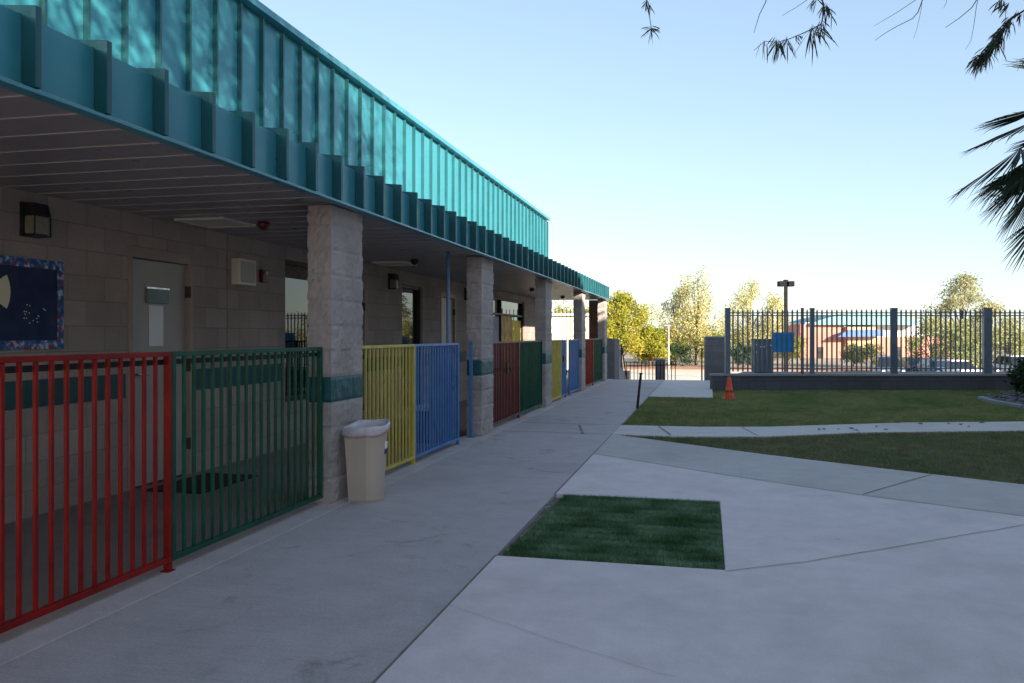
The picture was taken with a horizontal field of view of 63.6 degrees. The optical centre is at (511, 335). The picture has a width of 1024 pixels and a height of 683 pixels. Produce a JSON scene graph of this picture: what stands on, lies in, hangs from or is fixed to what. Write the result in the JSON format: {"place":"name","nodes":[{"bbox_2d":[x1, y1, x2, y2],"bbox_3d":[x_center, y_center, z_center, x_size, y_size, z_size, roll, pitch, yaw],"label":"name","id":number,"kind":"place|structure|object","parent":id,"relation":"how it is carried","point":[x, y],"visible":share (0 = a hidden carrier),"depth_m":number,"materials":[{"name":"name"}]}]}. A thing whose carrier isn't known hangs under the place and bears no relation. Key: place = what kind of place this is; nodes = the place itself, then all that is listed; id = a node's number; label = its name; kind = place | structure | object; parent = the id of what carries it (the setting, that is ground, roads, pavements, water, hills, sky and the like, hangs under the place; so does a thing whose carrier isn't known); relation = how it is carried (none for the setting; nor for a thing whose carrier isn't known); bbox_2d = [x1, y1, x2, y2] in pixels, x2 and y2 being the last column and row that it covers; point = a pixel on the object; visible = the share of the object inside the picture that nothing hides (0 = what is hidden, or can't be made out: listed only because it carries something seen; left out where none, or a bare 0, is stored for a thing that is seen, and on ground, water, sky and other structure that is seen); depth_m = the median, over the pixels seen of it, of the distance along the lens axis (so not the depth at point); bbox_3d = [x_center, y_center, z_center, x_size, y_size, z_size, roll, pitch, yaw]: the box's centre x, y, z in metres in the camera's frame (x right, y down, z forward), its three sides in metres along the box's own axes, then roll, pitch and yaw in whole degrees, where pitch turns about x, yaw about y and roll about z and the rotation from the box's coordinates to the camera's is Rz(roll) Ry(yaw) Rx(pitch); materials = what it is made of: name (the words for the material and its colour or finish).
{"place":"outdoors","nodes":[
{"label":"outdoors","id":0,"kind":"place"},
{"bbox_2d":[5,379,567,620],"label":"arcade floor","id":1,"kind":"structure","parent":0,"point":[10,570],"depth_m":5.78,"materials":[{"name":"concrete"}]},
{"bbox_2d":[147,473,257,493],"bbox_3d":[-2.798,1.340,7.496,0.560,0.014,0.900,0,0,13],"label":"door mat","id":2,"kind":"object","parent":1,"relation":"on","point":[198,484],"depth_m":7.46,"materials":[{"name":"black rubber"}]},
{"bbox_2d":[446,251,449,342],"bbox_3d":[-0.804,0.148,10.364,0.044,2.399,0.044,0,0,13],"label":"support pole","id":3,"kind":"object","parent":1,"relation":"on","point":[447,296],"visible":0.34,"depth_m":10.35,"materials":[{"name":"blue metal"}]},
{"bbox_2d":[0,379,662,682],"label":"sidewalk","id":4,"kind":"structure","parent":0,"point":[304,603],"depth_m":4.50,"materials":[{"name":"concrete"}]},
{"bbox_2d":[342,419,389,502],"bbox_3d":[-1.167,1.024,6.760,0.336,0.652,0.340,0,0,13],"label":"trash bin","id":5,"kind":"object","parent":4,"relation":"on","point":[366,442],"visible":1,"depth_m":6.65,"materials":[{"name":"beige plastic"}]},
{"bbox_2d":[371,555,495,682],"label":"pavement joint","id":6,"kind":"object","parent":4,"relation":"on","point":[429,623],"visible":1,"depth_m":3.84,"materials":[{"name":"grey concrete"}]},
{"bbox_2d":[407,404,428,442],"bbox_3d":[-1.062,1.127,10.579,0.380,0.440,0.640,0,0,13],"label":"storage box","id":7,"kind":"object","parent":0,"point":[422,423],"visible":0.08,"depth_m":10.28,"materials":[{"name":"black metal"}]},
{"bbox_2d":[135,371,723,559],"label":"terrace ground","id":8,"kind":"structure","parent":0,"point":[628,374],"depth_m":8.26,"materials":[{"name":"concrete"}]},
{"bbox_2d":[0,0,609,523],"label":"school building","id":9,"kind":"structure","parent":8,"relation":"on","point":[130,130],"depth_m":7.33,"materials":[{"name":"concrete"}]},
{"bbox_2d":[0,255,63,349],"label":"bulletin board","id":10,"kind":"object","parent":9,"relation":"attached to","point":[31,303],"visible":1,"depth_m":6.09,"materials":[{"name":"paper"}]},
{"bbox_2d":[20,202,50,238],"bbox_3d":[-3.501,-0.846,6.070,0.127,0.249,0.172,0,0,13],"label":"wall lamp","id":11,"kind":"object","parent":9,"relation":"attached to","point":[34,220],"visible":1,"depth_m":6.01,"materials":[{"name":"black metal"}]},
{"bbox_2d":[128,245,192,490],"bbox_3d":[-3.252,0.286,7.583,0.157,2.128,0.916,0,0,13],"label":"door","id":12,"kind":"structure","parent":9,"relation":"in","point":[147,267],"depth_m":7.61,"materials":[{"name":"paint"}]},
{"bbox_2d":[145,287,169,345],"bbox_3d":[-3.248,-0.168,7.561,0.020,0.535,0.320,0,0,13],"label":"door notice","id":13,"kind":"object","parent":12,"relation":"attached to","point":[157,295],"depth_m":7.55,"materials":[{"name":"paper"}]},
{"bbox_2d":[174,217,255,227],"bbox_3d":[-2.749,-1.043,7.659,0.500,0.022,0.540,0,0,13],"label":"ceiling light","id":14,"kind":"object","parent":9,"relation":"attached to","point":[215,222],"visible":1,"depth_m":7.62,"materials":[{"name":"beige plastic"}]},
{"bbox_2d":[231,258,255,285],"bbox_3d":[-2.862,-0.670,8.816,0.105,0.280,0.340,0,0,13],"label":"wall speaker","id":15,"kind":"object","parent":9,"relation":"attached to","point":[243,272],"depth_m":8.71,"materials":[{"name":"beige plastic"}]},
{"bbox_2d":[257,222,269,229],"bbox_3d":[-2.318,-1.014,7.701,0.120,0.072,0.117,0,0,13],"label":"ceiling alarm","id":16,"kind":"object","parent":9,"relation":"attached to","point":[263,225],"visible":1,"depth_m":7.66,"materials":[{"name":"red plastic"}]},
{"bbox_2d":[259,270,268,282],"bbox_3d":[-2.776,-0.660,9.248,0.074,0.140,0.110,0,0,13],"label":"fire alarm","id":17,"kind":"object","parent":9,"relation":"attached to","point":[263,276],"visible":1,"depth_m":9.20,"materials":[{"name":"red plastic"}]},
{"bbox_2d":[285,260,308,401],"bbox_3d":[-2.632,-0.050,10.411,0.100,1.696,1.246,0,0,13],"label":"window","id":18,"kind":"structure","parent":9,"relation":"in","point":[296,273],"depth_m":10.22,"materials":[{"name":"black glass"}]},
{"bbox_2d":[361,281,366,419],"bbox_3d":[-2.285,0.286,11.670,0.157,2.128,0.896,0,0,13],"label":"door","id":19,"kind":"structure","parent":9,"relation":"in","point":[364,303],"depth_m":12.05,"materials":[{"name":"paint"}]},
{"bbox_2d":[388,273,398,289],"bbox_3d":[-1.861,-0.846,12.998,0.127,0.249,0.172,0,0,13],"label":"wall lamp","id":20,"kind":"object","parent":9,"relation":"attached to","point":[393,281],"visible":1,"depth_m":12.93,"materials":[{"name":"black metal"}]},
{"bbox_2d":[371,261,416,265],"bbox_3d":[-1.713,-1.043,12.038,0.500,0.022,0.540,0,0,13],"label":"ceiling light","id":21,"kind":"object","parent":9,"relation":"attached to","point":[393,263],"visible":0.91,"depth_m":11.98,"materials":[{"name":"beige plastic"}]},
{"bbox_2d":[402,285,419,409],"bbox_3d":[-1.774,0.205,14.036,0.100,2.086,0.996,0,0,13],"label":"door","id":22,"kind":"structure","parent":9,"relation":"in","point":[410,294],"depth_m":14.18,"materials":[{"name":"black glass"}]},
{"bbox_2d":[440,292,455,402],"bbox_3d":[-1.272,0.266,15.947,0.157,2.168,0.946,0,0,13],"label":"door","id":23,"kind":"structure","parent":9,"relation":"in","point":[442,294],"depth_m":16.23,"materials":[{"name":"paint"}]},
{"bbox_2d":[493,316,498,341],"bbox_3d":[-0.422,0.175,19.753,0.004,1.250,0.850,0,0,13],"label":"poster","id":24,"kind":"object","parent":9,"relation":"attached to","point":[496,329],"visible":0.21,"depth_m":19.94,"materials":[{"name":"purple paper"}]},
{"bbox_2d":[502,316,511,368],"bbox_3d":[-0.150,0.180,20.902,0.004,1.320,1.290,0,0,13],"label":"poster","id":25,"kind":"object","parent":9,"relation":"attached to","point":[506,328],"visible":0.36,"depth_m":20.94,"materials":[{"name":"orange paper"}]},
{"bbox_2d":[493,297,522,371],"bbox_3d":[-0.145,-0.005,20.921,0.100,1.806,3.446,0,0,13],"label":"window","id":26,"kind":"structure","parent":9,"relation":"in","point":[501,306],"depth_m":20.90,"materials":[{"name":"black glass"}]},
{"bbox_2d":[512,320,520,340],"bbox_3d":[0.119,0.225,22.040,0.004,1.230,1.010,0,0,13],"label":"poster","id":27,"kind":"object","parent":9,"relation":"attached to","point":[516,330],"visible":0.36,"depth_m":22.04,"materials":[{"name":"yellow paper"}]},
{"bbox_2d":[0,379,612,666],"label":"kerb strip","id":28,"kind":"object","parent":8,"relation":"on","point":[18,642],"visible":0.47,"depth_m":4.70,"materials":[{"name":"concrete"}]},
{"bbox_2d":[0,352,175,633],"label":"railing panel","id":29,"kind":"object","parent":28,"relation":"on","point":[35,368],"visible":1,"depth_m":4.04,"materials":[{"name":"red paint"}]},
{"bbox_2d":[170,347,322,560],"bbox_3d":[-1.746,0.692,5.631,0.058,1.196,1.885,0,0,13],"label":"railing panel","id":30,"kind":"object","parent":28,"relation":"on","point":[203,360],"visible":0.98,"depth_m":5.48,"materials":[{"name":"green paint"}]},
{"bbox_2d":[362,344,416,470],"bbox_3d":[-1.195,0.718,7.910,0.056,1.248,1.485,0,0,13],"label":"railing panel","id":31,"kind":"object","parent":28,"relation":"on","point":[411,403],"visible":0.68,"depth_m":8.10,"materials":[{"name":"yellow paint"}]},
{"bbox_2d":[415,343,459,457],"bbox_3d":[-0.844,0.718,9.392,0.056,1.248,1.580,0,0,13],"label":"railing panel","id":32,"kind":"object","parent":28,"relation":"on","point":[456,405],"visible":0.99,"depth_m":9.38,"materials":[{"name":"blue paint"}]},
{"bbox_2d":[433,345,456,446],"bbox_3d":[-0.801,0.695,9.762,0.100,1.190,0.770,0,0,13],"label":"gate leaf","id":33,"kind":"object","parent":32,"relation":"attached to","point":[441,394],"visible":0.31,"depth_m":9.76,"materials":[{"name":"blue paint"}]},
{"bbox_2d":[466,341,476,437],"bbox_3d":[-0.538,0.711,10.835,0.140,1.262,0.100,0,0,13],"label":"gate post","id":34,"kind":"object","parent":28,"relation":"on","point":[470,357],"visible":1,"depth_m":10.82,"materials":[{"name":"blue metal"}]},
{"bbox_2d":[493,341,519,424],"bbox_3d":[-0.085,0.718,12.483,0.109,1.248,1.895,0,0,13],"label":"railing panel","id":35,"kind":"object","parent":28,"relation":"on","point":[512,367],"visible":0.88,"depth_m":12.53,"materials":[{"name":"red paint"}]},
{"bbox_2d":[519,340,541,413],"bbox_3d":[0.324,0.692,14.328,0.037,1.196,1.905,0,0,13],"label":"railing panel","id":36,"kind":"object","parent":28,"relation":"on","point":[530,375],"visible":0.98,"depth_m":14.32,"materials":[{"name":"green paint"}]},
{"bbox_2d":[551,340,561,400],"bbox_3d":[0.857,0.718,16.576,0.056,1.248,1.375,0,0,13],"label":"railing panel","id":37,"kind":"object","parent":28,"relation":"on","point":[556,368],"visible":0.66,"depth_m":16.74,"materials":[{"name":"yellow paint"}]},
{"bbox_2d":[561,339,565,396],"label":"railing panel","id":38,"kind":"object","parent":28,"relation":"on","point":[563,367],"visible":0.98,"depth_m":17.62,"materials":[{"name":"blue paint"}]},
{"bbox_2d":[568,339,578,395],"bbox_3d":[1.419,0.718,18.950,0.056,1.248,1.365,0,0,13],"label":"railing panel","id":39,"kind":"object","parent":28,"relation":"on","point":[573,365],"visible":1,"depth_m":18.86,"materials":[{"name":"blue paint"}]},
{"bbox_2d":[585,339,592,385],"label":"railing panel","id":40,"kind":"object","parent":28,"relation":"on","point":[589,363],"visible":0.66,"depth_m":21.42,"materials":[{"name":"red paint"}]},
{"bbox_2d":[593,338,602,382],"bbox_3d":[2.391,0.692,23.057,0.037,1.196,1.965,0,0,13],"label":"railing panel","id":41,"kind":"object","parent":28,"relation":"on","point":[597,359],"visible":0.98,"depth_m":23.05,"materials":[{"name":"green paint"}]},
{"bbox_2d":[607,338,626,378],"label":"stair wall","id":42,"kind":"structure","parent":8,"relation":"on","point":[614,361],"depth_m":25.29,"materials":[{"name":"grey concrete"}]},
{"bbox_2d":[704,336,724,379],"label":"block pier","id":43,"kind":"structure","parent":8,"relation":"on","point":[714,354],"depth_m":25.50,"materials":[{"name":"grey concrete"}]},
{"bbox_2d":[709,373,1015,391],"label":"retaining wall","id":44,"kind":"structure","parent":8,"relation":"on","point":[864,381],"depth_m":20.50,"materials":[{"name":"grey concrete"}]},
{"bbox_2d":[724,308,1023,373],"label":"steel fence","id":45,"kind":"object","parent":44,"relation":"on","point":[986,315],"visible":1,"depth_m":20.63,"materials":[{"name":"black metal"}]},
{"bbox_2d":[773,332,793,351],"bbox_3d":[6.803,0.183,20.685,0.544,0.503,0.030,0,0,0],"label":"fence sign","id":46,"kind":"object","parent":45,"relation":"attached to","point":[780,341],"visible":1,"depth_m":20.67,"materials":[{"name":"metal"}]},
{"bbox_2d":[741,372,1007,372],"bbox_3d":[11.429,1.250,22.317,12.019,0.400,2.965,0,0,0],"label":"bed","id":47,"kind":"object","parent":8,"relation":"on","point":[881,372],"depth_m":23.17,"materials":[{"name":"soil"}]},
{"bbox_2d":[750,339,772,372],"bbox_3d":[6.656,0.575,21.950,0.540,0.950,0.340,0,0,0],"label":"utility cabinet","id":48,"kind":"object","parent":47,"relation":"on","point":[765,354],"visible":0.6,"depth_m":21.79,"materials":[{"name":"grey metal"}]},
{"bbox_2d":[985,392,1023,402],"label":"planting bed","id":49,"kind":"object","parent":8,"relation":"on","point":[1017,401],"visible":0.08,"depth_m":18.00,"materials":[{"name":"soil"}]},
{"bbox_2d":[948,58,1023,271],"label":"palm tree","id":50,"kind":"object","parent":49,"relation":"on","point":[1009,185],"visible":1,"depth_m":14.59,"materials":[{"name":"green plant"}]},
{"bbox_2d":[987,392,1023,406],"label":"rocks","id":51,"kind":"object","parent":49,"relation":"on","point":[1010,397],"visible":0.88,"depth_m":17.54,"materials":[{"name":"grey stone"}]},
{"bbox_2d":[1003,355,1023,393],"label":"shrub","id":52,"kind":"object","parent":49,"relation":"on","point":[1014,374],"visible":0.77,"depth_m":18.28,"materials":[{"name":"green plant"}]},
{"bbox_2d":[502,498,723,563],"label":"turf soil","id":53,"kind":"structure","parent":0,"point":[544,511],"depth_m":6.37,"materials":[{"name":"brown soil"}]},
{"bbox_2d":[508,502,719,569],"bbox_3d":[0.805,1.376,5.882,1.322,0.016,1.998,0,0,13],"label":"turf base","id":54,"kind":"object","parent":53,"relation":"on","point":[619,543],"visible":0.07,"depth_m":5.34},
{"bbox_2d":[500,494,725,569],"bbox_3d":[0.811,1.346,5.878,1.373,0.048,2.052,0,0,13],"label":"turf patch","id":55,"kind":"object","parent":54,"relation":"on","point":[623,519],"visible":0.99,"depth_m":5.63,"materials":[{"name":"green plant"}]},
{"bbox_2d":[258,0,1023,333],"label":"sky","id":56,"kind":"structure","parent":0,"point":[835,175],"materials":[{"name":"blue"}]},
{"bbox_2d":[649,380,712,398],"bbox_3d":[4.473,1.399,21.369,1.379,0.101,6.950,0,0,13],"label":"landing","id":57,"kind":"object","parent":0,"point":[685,388],"visible":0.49,"depth_m":20.46,"materials":[{"name":"concrete"}]},
{"bbox_2d":[375,454,1023,682],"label":"pavement","id":58,"kind":"structure","parent":0,"point":[950,609],"depth_m":4.13,"materials":[{"name":"concrete"}]},
{"bbox_2d":[641,0,1023,80],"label":"shade tree","id":59,"kind":"object","parent":58,"relation":"on","point":[982,60],"visible":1,"depth_m":3.90,"materials":[{"name":"green plant"}]},
{"bbox_2d":[727,525,1019,570],"bbox_3d":[3.567,1.345,5.580,4.979,0.001,0.505,0,0,-15],"label":"pavement joint","id":60,"kind":"object","parent":58,"relation":"on","point":[872,550],"visible":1,"depth_m":5.15,"materials":[{"name":"grey concrete"}]},
{"bbox_2d":[623,369,849,379],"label":"parking lot","id":61,"kind":"structure","parent":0,"point":[688,374],"depth_m":65.98,"materials":[{"name":"grey asphalt"}]},
{"bbox_2d":[552,300,572,312],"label":"bush","id":62,"kind":"object","parent":61,"relation":"on","point":[556,310],"visible":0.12,"depth_m":60.20,"materials":[{"name":"green plant"}]},
{"bbox_2d":[552,313,588,369],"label":"cream building","id":63,"kind":"structure","parent":61,"relation":"on","point":[556,328],"depth_m":55.20,"materials":[{"name":"paint"}]},
{"bbox_2d":[585,300,619,337],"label":"broad tree","id":64,"kind":"object","parent":61,"relation":"on","point":[611,331],"visible":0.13,"depth_m":73.80,"materials":[{"name":"green plant"}]},
{"bbox_2d":[625,362,676,379],"bbox_3d":[4.666,1.975,27.705,1.720,2.150,0.046,0,0,7],"label":"fence","id":65,"kind":"object","parent":61,"relation":"on","point":[656,365],"visible":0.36,"depth_m":27.67,"materials":[{"name":"black metal"}]},
{"bbox_2d":[655,358,665,379],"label":"pier","id":66,"kind":"structure","parent":61,"relation":"on","point":[659,360],"depth_m":28.05,"materials":[{"name":"grey concrete"}]},
{"bbox_2d":[777,280,794,371],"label":"lamp post","id":67,"kind":"object","parent":61,"relation":"on","point":[785,284],"visible":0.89,"depth_m":55.90,"materials":[{"name":"black metal"}]},
{"bbox_2d":[869,355,904,371],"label":"parked car","id":68,"kind":"object","parent":61,"relation":"on","point":[883,362],"visible":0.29,"depth_m":57.22,"materials":[{"name":"grey paint"}]},
{"bbox_2d":[899,357,924,371],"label":"parked car","id":69,"kind":"object","parent":61,"relation":"on","point":[908,362],"visible":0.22,"depth_m":61.31,"materials":[{"name":"black paint"}]},
{"bbox_2d":[914,358,942,371],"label":"parked car","id":70,"kind":"object","parent":61,"relation":"on","point":[928,364],"visible":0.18,"depth_m":57.65,"materials":[{"name":"blue paint"}]},
{"bbox_2d":[902,316,957,358],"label":"scrub tree","id":71,"kind":"object","parent":61,"relation":"on","point":[923,334],"visible":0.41,"depth_m":65.79,"materials":[{"name":"green plant"}]},
{"bbox_2d":[934,359,981,371],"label":"parked car","id":72,"kind":"object","parent":61,"relation":"on","point":[953,364],"visible":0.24,"depth_m":55.23,"materials":[{"name":"white paint"}]},
{"bbox_2d":[924,317,1001,367],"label":"scrub tree","id":73,"kind":"object","parent":61,"relation":"on","point":[962,340],"visible":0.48,"depth_m":57.48,"materials":[{"name":"green plant"}]},
{"bbox_2d":[977,317,1023,360],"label":"scrub tree","id":74,"kind":"object","parent":61,"relation":"on","point":[1012,340],"visible":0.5,"depth_m":61.80,"materials":[{"name":"green plant"}]},
{"bbox_2d":[992,355,1023,371],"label":"parked car","id":75,"kind":"object","parent":61,"relation":"on","point":[1007,360],"visible":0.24,"depth_m":59.73,"materials":[{"name":"white paint"}]},
{"bbox_2d":[623,366,868,371],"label":"dirt bank","id":76,"kind":"structure","parent":0,"point":[688,368],"depth_m":76.36,"materials":[{"name":"brown soil"}]},
{"bbox_2d":[607,286,655,367],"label":"broad tree","id":77,"kind":"object","parent":76,"relation":"on","point":[621,304],"visible":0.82,"depth_m":77.09,"materials":[{"name":"green plant"}]},
{"bbox_2d":[630,326,673,366],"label":"broad tree","id":78,"kind":"object","parent":76,"relation":"on","point":[655,347],"visible":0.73,"depth_m":79.27,"materials":[{"name":"green plant"}]},
{"bbox_2d":[665,339,697,365],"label":"bush","id":79,"kind":"object","parent":76,"relation":"on","point":[678,351],"visible":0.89,"depth_m":81.75,"materials":[{"name":"green plant"}]},
{"bbox_2d":[730,342,750,366],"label":"bush","id":80,"kind":"object","parent":76,"relation":"on","point":[740,354],"visible":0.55,"depth_m":77.42,"materials":[{"name":"green plant"}]},
{"bbox_2d":[917,270,1001,353],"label":"dusty tree","id":81,"kind":"object","parent":76,"relation":"on","point":[955,301],"visible":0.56,"depth_m":71.74,"materials":[{"name":"green plant"}]},
{"bbox_2d":[958,300,1017,358],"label":"dusty tree","id":82,"kind":"object","parent":76,"relation":"on","point":[993,307],"visible":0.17,"depth_m":69.75,"materials":[{"name":"green plant"}]},
{"bbox_2d":[595,434,1023,515],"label":"path","id":83,"kind":"structure","parent":0,"point":[978,494],"depth_m":7.93,"materials":[{"name":"grey concrete"}]},
{"bbox_2d":[613,421,1023,437],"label":"concrete walkway","id":84,"kind":"structure","parent":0,"point":[731,432],"depth_m":11.79,"materials":[{"name":"concrete"}]},
{"bbox_2d":[621,389,1023,426],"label":"lawn ground","id":85,"kind":"structure","parent":0,"point":[810,410],"depth_m":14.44,"materials":[{"name":"plant"}]},
{"bbox_2d":[636,373,642,408],"bbox_3d":[2.341,1.042,15.202,0.126,0.702,0.059,0,0,3],"label":"marker stake","id":86,"kind":"object","parent":85,"relation":"on","point":[639,388],"visible":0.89,"depth_m":15.18,"materials":[{"name":"black metal"}]},
{"bbox_2d":[722,377,735,398],"bbox_3d":[4.660,1.130,17.700,0.270,0.480,0.270,0,0,-4],"label":"traffic cone","id":87,"kind":"object","parent":85,"relation":"on","point":[729,394],"visible":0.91,"depth_m":17.64,"materials":[{"name":"orange plastic"}]},
{"bbox_2d":[977,396,1023,408],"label":"bed kerb","id":88,"kind":"structure","parent":85,"relation":"on","point":[994,401],"depth_m":16.19,"materials":[{"name":"grey concrete"}]},
{"bbox_2d":[622,430,1023,483],"bbox_3d":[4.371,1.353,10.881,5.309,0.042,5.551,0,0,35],"label":"grass","id":89,"kind":"structure","parent":0,"point":[946,446],"depth_m":9.87,"materials":[{"name":"green plant"}]},
{"bbox_2d":[623,339,1023,367],"bbox_3d":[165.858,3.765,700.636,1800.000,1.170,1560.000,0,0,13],"label":"ground","id":90,"kind":"structure","parent":0,"point":[627,359],"depth_m":95.80,"materials":[{"name":"beige soil"}]},
{"bbox_2d":[650,285,696,364],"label":"willow tree","id":91,"kind":"object","parent":90,"relation":"on","point":[672,308],"visible":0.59,"depth_m":87.87,"materials":[{"name":"green plant"}]},
{"bbox_2d":[663,319,708,362],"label":"bush","id":92,"kind":"object","parent":90,"relation":"on","point":[689,343],"visible":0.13,"depth_m":89.79,"materials":[{"name":"green plant"}]},
{"bbox_2d":[662,263,744,365],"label":"willow tree","id":93,"kind":"object","parent":90,"relation":"on","point":[697,326],"visible":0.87,"depth_m":85.25,"materials":[{"name":"green plant"}]},
{"bbox_2d":[690,330,735,363],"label":"bush","id":94,"kind":"object","parent":90,"relation":"on","point":[701,343],"visible":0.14,"depth_m":84.23,"materials":[{"name":"green plant"}]},
{"bbox_2d":[706,318,746,362],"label":"bush","id":95,"kind":"object","parent":90,"relation":"on","point":[730,333],"visible":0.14,"depth_m":94.98,"materials":[{"name":"green plant"}]},
{"bbox_2d":[721,277,793,363],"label":"willow tree","id":96,"kind":"object","parent":90,"relation":"on","point":[749,296],"visible":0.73,"depth_m":89.61,"materials":[{"name":"green plant"}]},
{"bbox_2d":[734,318,781,361],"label":"bush","id":97,"kind":"object","parent":90,"relation":"on","point":[755,326],"visible":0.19,"depth_m":91.69,"materials":[{"name":"green plant"}]},
{"bbox_2d":[756,290,790,363],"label":"willow tree","id":98,"kind":"object","parent":90,"relation":"on","point":[776,305],"visible":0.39,"depth_m":91.84,"materials":[{"name":"green plant"}]},
{"bbox_2d":[774,333,809,363],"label":"bush","id":99,"kind":"object","parent":90,"relation":"on","point":[799,348],"visible":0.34,"depth_m":89.30,"materials":[{"name":"green plant"}]},
{"bbox_2d":[619,320,1023,345],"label":"distant treeline","id":100,"kind":"object","parent":90,"relation":"on","point":[760,336],"depth_m":238.76,"materials":[{"name":"green plant"}]},
{"bbox_2d":[839,342,868,365],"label":"bush","id":101,"kind":"object","parent":90,"relation":"on","point":[849,353],"visible":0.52,"depth_m":83.95,"materials":[{"name":"green plant"}]},
{"bbox_2d":[779,313,949,358],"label":"red building","id":102,"kind":"structure","parent":90,"relation":"on","point":[854,332],"depth_m":112.00,"materials":[{"name":"paint"}]},
{"bbox_2d":[853,342,884,363],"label":"bush","id":103,"kind":"object","parent":90,"relation":"on","point":[868,350],"visible":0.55,"depth_m":82.03,"materials":[{"name":"green plant"}]},
{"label":"sunny path","id":104,"kind":"structure","parent":0,"visible":0},
{"bbox_2d":[551,309,588,374],"bbox_3d":[0.153,0.260,27.299,5.780,2.300,0.060,0,0,13],"label":"iron fence","id":105,"kind":"object","parent":104,"relation":"on","point":[570,316],"visible":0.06,"depth_m":26.88,"materials":[{"name":"white metal"}]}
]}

